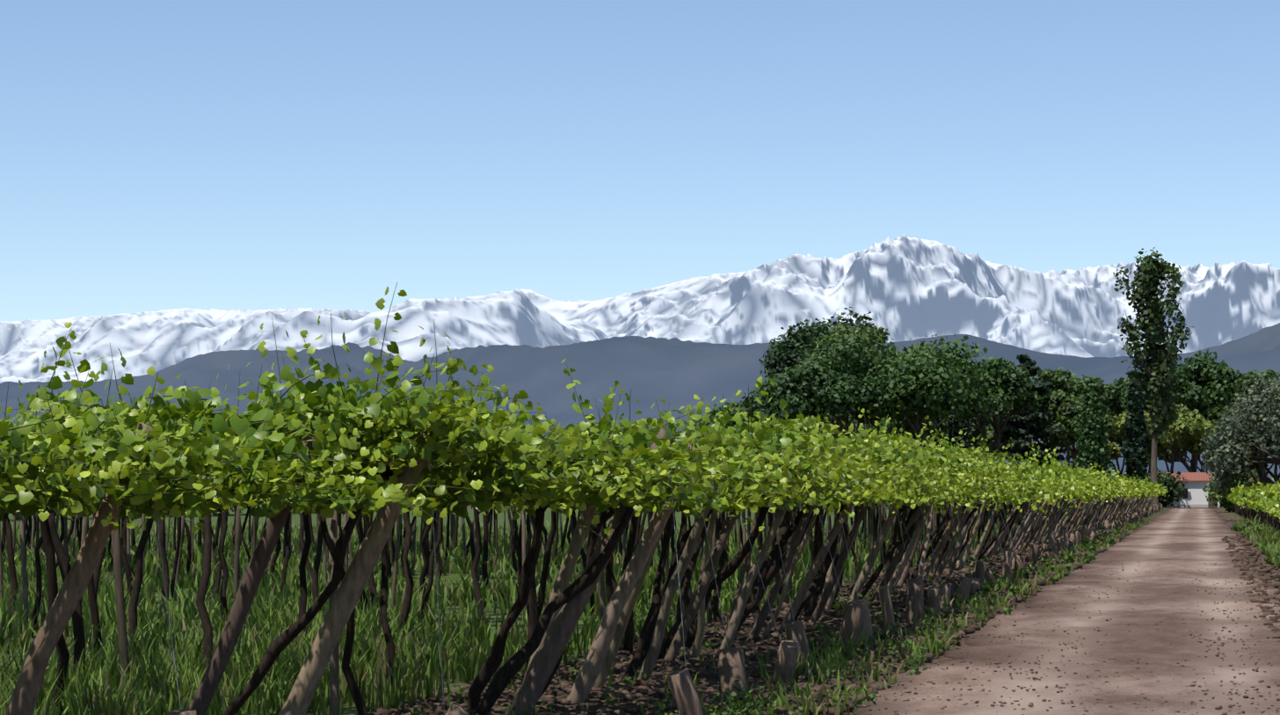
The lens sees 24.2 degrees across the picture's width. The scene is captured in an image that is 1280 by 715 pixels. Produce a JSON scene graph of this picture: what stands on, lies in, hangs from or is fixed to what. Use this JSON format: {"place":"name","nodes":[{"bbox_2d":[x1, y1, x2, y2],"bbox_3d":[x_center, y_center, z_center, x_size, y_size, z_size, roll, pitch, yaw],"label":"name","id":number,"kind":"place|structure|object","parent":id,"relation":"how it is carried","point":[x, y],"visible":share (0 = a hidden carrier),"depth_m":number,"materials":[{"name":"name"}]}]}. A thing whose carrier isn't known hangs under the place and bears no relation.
{"place":"outdoors","nodes":[
{"label":"outdoors","id":0,"kind":"place"},
{"bbox_2d":[153,448,1105,713],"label":"vineyard wires","id":1,"kind":"object","parent":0,"point":[678,566],"visible":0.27,"depth_m":26.96,"materials":[{"name":"grey metal"}]},
{"bbox_2d":[0,498,1279,714],"bbox_3d":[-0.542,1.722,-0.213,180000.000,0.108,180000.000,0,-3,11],"label":"ground","id":2,"kind":"structure","parent":0,"point":[1231,516],"depth_m":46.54,"materials":[{"name":"green plant"}]},
{"bbox_2d":[1,439,1131,714],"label":"vine trunks","id":3,"kind":"object","parent":2,"relation":"on","point":[51,541],"visible":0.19,"depth_m":32.63,"materials":[{"name":"brown plant"}]},
{"bbox_2d":[0,282,1167,537],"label":"vine leaves","id":4,"kind":"object","parent":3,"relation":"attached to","point":[1051,482],"visible":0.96,"depth_m":20.15,"materials":[{"name":"green plant"}]},
{"bbox_2d":[0,421,1155,714],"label":"vineyard posts","id":5,"kind":"object","parent":2,"relation":"on","point":[615,612],"visible":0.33,"depth_m":25.86,"materials":[{"name":"brown wood"}]},
{"bbox_2d":[169,502,1162,714],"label":"wooden stakes","id":6,"kind":"object","parent":2,"relation":"on","point":[855,621],"visible":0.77,"depth_m":31.80,"materials":[{"name":"brown wood"}]},
{"bbox_2d":[702,398,764,428],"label":"tree","id":7,"kind":"object","parent":2,"relation":"on","point":[711,414],"visible":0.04,"depth_m":435.10,"materials":[{"name":"green plant"}]},
{"bbox_2d":[758,320,829,426],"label":"broad tree","id":8,"kind":"object","parent":2,"relation":"on","point":[773,361],"depth_m":341.40,"materials":[{"name":"green plant"}]},
{"bbox_2d":[346,530,1279,714],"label":"soil clods","id":9,"kind":"object","parent":2,"relation":"on","point":[623,658],"visible":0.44,"depth_m":30.71,"materials":[{"name":"brown soil"}]},
{"bbox_2d":[739,345,903,509],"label":"broad tree","id":10,"kind":"object","parent":2,"relation":"on","point":[802,393],"depth_m":295.59,"materials":[{"name":"green plant"}]},
{"bbox_2d":[776,306,878,440],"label":"tree","id":11,"kind":"object","parent":2,"relation":"on","point":[857,322],"depth_m":347.96,"materials":[{"name":"green plant"}]},
{"bbox_2d":[804,414,855,443],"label":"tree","id":12,"kind":"object","parent":2,"relation":"on","point":[825,420],"visible":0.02,"depth_m":420.84,"materials":[{"name":"green plant"}]},
{"bbox_2d":[410,521,1279,714],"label":"weeds","id":13,"kind":"object","parent":2,"relation":"on","point":[911,661],"visible":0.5,"depth_m":30.97,"materials":[{"name":"green plant"}]},
{"bbox_2d":[795,321,933,439],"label":"tree","id":14,"kind":"object","parent":2,"relation":"on","point":[849,331],"depth_m":326.99,"materials":[{"name":"green plant"}]},
{"bbox_2d":[842,349,888,443],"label":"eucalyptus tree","id":15,"kind":"object","parent":2,"relation":"on","point":[854,422],"depth_m":354.13,"materials":[{"name":"plant"}]},
{"bbox_2d":[834,414,920,443],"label":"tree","id":16,"kind":"object","parent":2,"relation":"on","point":[881,422],"depth_m":401.87,"materials":[{"name":"green plant"}]},
{"bbox_2d":[787,332,1000,447],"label":"tree","id":17,"kind":"object","parent":2,"relation":"on","point":[947,391],"depth_m":297.21,"materials":[{"name":"green plant"}]},
{"bbox_2d":[921,416,945,447],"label":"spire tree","id":18,"kind":"object","parent":2,"relation":"on","point":[937,422],"visible":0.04,"depth_m":360.16,"materials":[{"name":"green plant"}]},
{"bbox_2d":[946,360,972,450],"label":"spire tree","id":19,"kind":"object","parent":2,"relation":"on","point":[956,426],"visible":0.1,"depth_m":363.92,"materials":[{"name":"green plant"}]},
{"bbox_2d":[940,417,993,452],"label":"tree","id":20,"kind":"object","parent":2,"relation":"on","point":[975,432],"depth_m":409.90,"materials":[{"name":"green plant"}]},
{"bbox_2d":[956,356,1040,460],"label":"broad tree","id":21,"kind":"object","parent":2,"relation":"on","point":[1013,391],"depth_m":317.66,"materials":[{"name":"green plant"}]},
{"bbox_2d":[974,381,1053,465],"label":"tree","id":22,"kind":"object","parent":2,"relation":"on","point":[1042,421],"depth_m":422.92,"materials":[{"name":"green plant"}]},
{"bbox_2d":[998,353,1067,502],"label":"cedar tree","id":23,"kind":"object","parent":2,"relation":"on","point":[1015,423],"depth_m":336.72,"materials":[{"name":"green plant"}]},
{"bbox_2d":[975,366,1116,470],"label":"broad tree","id":24,"kind":"object","parent":2,"relation":"on","point":[1063,396],"depth_m":342.96,"materials":[{"name":"green plant"}]},
{"bbox_2d":[1046,404,1107,502],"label":"tree","id":25,"kind":"object","parent":2,"relation":"on","point":[1076,453],"depth_m":436.10,"materials":[{"name":"green plant"}]},
{"bbox_2d":[1072,376,1115,476],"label":"young poplar tree","id":26,"kind":"object","parent":2,"relation":"on","point":[1089,432],"visible":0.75,"depth_m":288.50,"materials":[{"name":"green plant"}]},
{"bbox_2d":[1065,405,1126,478],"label":"tree","id":27,"kind":"object","parent":2,"relation":"on","point":[1118,468],"depth_m":443.51,"materials":[{"name":"green plant"}]},
{"bbox_2d":[1107,414,1150,474],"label":"tree","id":28,"kind":"object","parent":2,"relation":"on","point":[1111,438],"depth_m":436.59,"materials":[{"name":"green plant"}]},
{"bbox_2d":[1120,379,1150,480],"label":"cypress tree","id":29,"kind":"object","parent":2,"relation":"on","point":[1135,443],"visible":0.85,"depth_m":298.04,"materials":[{"name":"green plant"}]},
{"bbox_2d":[1112,247,1195,505],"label":"tall poplar tree","id":30,"kind":"object","parent":2,"relation":"on","point":[1156,269],"depth_m":310.80,"materials":[{"name":"green plant"}]},
{"bbox_2d":[1099,402,1212,472],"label":"yellow tree","id":31,"kind":"object","parent":2,"relation":"on","point":[1179,428],"depth_m":351.10,"materials":[{"name":"plant"}]},
{"bbox_2d":[1143,466,1188,507],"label":"shrub","id":32,"kind":"object","parent":2,"relation":"on","point":[1169,482],"depth_m":327.14,"materials":[{"name":"green plant"}]},
{"bbox_2d":[1102,349,1242,472],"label":"tree","id":33,"kind":"object","parent":2,"relation":"on","point":[1218,380],"depth_m":362.61,"materials":[{"name":"green plant"}]},
{"bbox_2d":[1144,407,1218,472],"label":"yellow tree","id":34,"kind":"object","parent":2,"relation":"on","point":[1195,448],"depth_m":353.29,"materials":[{"name":"plant"}]},
{"bbox_2d":[1157,446,1213,472],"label":"tree","id":35,"kind":"object","parent":2,"relation":"on","point":[1167,457],"depth_m":416.28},
{"bbox_2d":[1156,472,1254,507],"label":"house","id":36,"kind":"structure","parent":2,"relation":"on","point":[1193,495],"depth_m":329.37,"materials":[{"name":"paint"}]},
{"bbox_2d":[1202,475,1253,512],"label":"shrub","id":37,"kind":"object","parent":2,"relation":"on","point":[1217,496],"depth_m":252.82,"materials":[{"name":"green plant"}]},
{"bbox_2d":[1207,469,1263,486],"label":"shrub","id":38,"kind":"object","parent":2,"relation":"on","point":[1247,476],"visible":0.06,"depth_m":328.03,"materials":[{"name":"green plant"}]},
{"bbox_2d":[1199,379,1279,494],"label":"olive tree","id":39,"kind":"object","parent":2,"relation":"on","point":[1225,463],"depth_m":179.44,"materials":[{"name":"green plant"}]},
{"bbox_2d":[1201,434,1279,484],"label":"olive tree","id":40,"kind":"object","parent":2,"relation":"on","point":[1264,466],"depth_m":255.81,"materials":[{"name":"green plant"}]},
{"bbox_2d":[1201,368,1279,450],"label":"tree","id":41,"kind":"object","parent":2,"relation":"on","point":[1269,372],"depth_m":383.46,"materials":[{"name":"green plant"}]},
{"bbox_2d":[1226,370,1268,484],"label":"tree","id":42,"kind":"object","parent":2,"relation":"on","point":[1241,389],"visible":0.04,"depth_m":334.65,"materials":[{"name":"green plant"}]},
{"bbox_2d":[1214,402,1279,486],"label":"olive tree","id":43,"kind":"object","parent":2,"relation":"on","point":[1276,477],"depth_m":218.32,"materials":[{"name":"green plant"}]},
{"bbox_2d":[1222,370,1279,440],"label":"olive tree","id":44,"kind":"object","parent":2,"relation":"on","point":[1270,410],"depth_m":145.87,"materials":[{"name":"green plant"}]},
{"bbox_2d":[1231,504,1279,532],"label":"vine trunks","id":45,"kind":"object","parent":2,"relation":"on","point":[1245,512],"visible":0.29,"depth_m":155.07,"materials":[{"name":"brown wood"}]},
{"bbox_2d":[1265,440,1279,454],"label":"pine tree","id":46,"kind":"object","parent":2,"relation":"on","point":[1272,447],"visible":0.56,"depth_m":209.02,"materials":[{"name":"green plant"}]},
{"bbox_2d":[1268,432,1279,468],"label":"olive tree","id":47,"kind":"object","parent":2,"relation":"on","point":[1275,439],"visible":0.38,"depth_m":210.13,"materials":[{"name":"green plant"}]},
{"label":"vine","id":48,"kind":"object","parent":2,"relation":"on","visible":0},
{"bbox_2d":[1226,477,1279,522],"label":"vine leaves","id":49,"kind":"object","parent":48,"relation":"attached to","point":[1256,498],"visible":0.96,"depth_m":133.48,"materials":[{"name":"green plant"}]},
{"bbox_2d":[0,234,1279,383],"bbox_3d":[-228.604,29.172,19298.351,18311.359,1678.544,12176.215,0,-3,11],"label":"snow mountains","id":50,"kind":"structure","parent":0,"point":[903,287],"depth_m":18774.64,"materials":[{"name":"white snow"}]},
{"bbox_2d":[0,322,1279,488],"bbox_3d":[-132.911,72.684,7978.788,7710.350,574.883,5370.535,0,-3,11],"label":"hills","id":51,"kind":"structure","parent":0,"point":[647,372],"depth_m":7922.02,"materials":[{"name":"stone"}]},
{"bbox_2d":[0,0,1279,321],"label":"sky","id":52,"kind":"structure","parent":0,"point":[156,155],"materials":[{"name":"blue"}]},
{"bbox_2d":[939,413,950,435],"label":"tree","id":53,"kind":"object","parent":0,"point":[943,426],"depth_m":432.17,"materials":[{"name":"green plant"}]},
{"bbox_2d":[852,508,1279,714],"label":"dirt road","id":54,"kind":"structure","parent":0,"point":[1180,539],"depth_m":33.54,"materials":[{"name":"brown soil"}]},
{"bbox_2d":[1249,453,1279,487],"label":"olive tree","id":55,"kind":"object","parent":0,"point":[1254,477],"depth_m":289.40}
]}

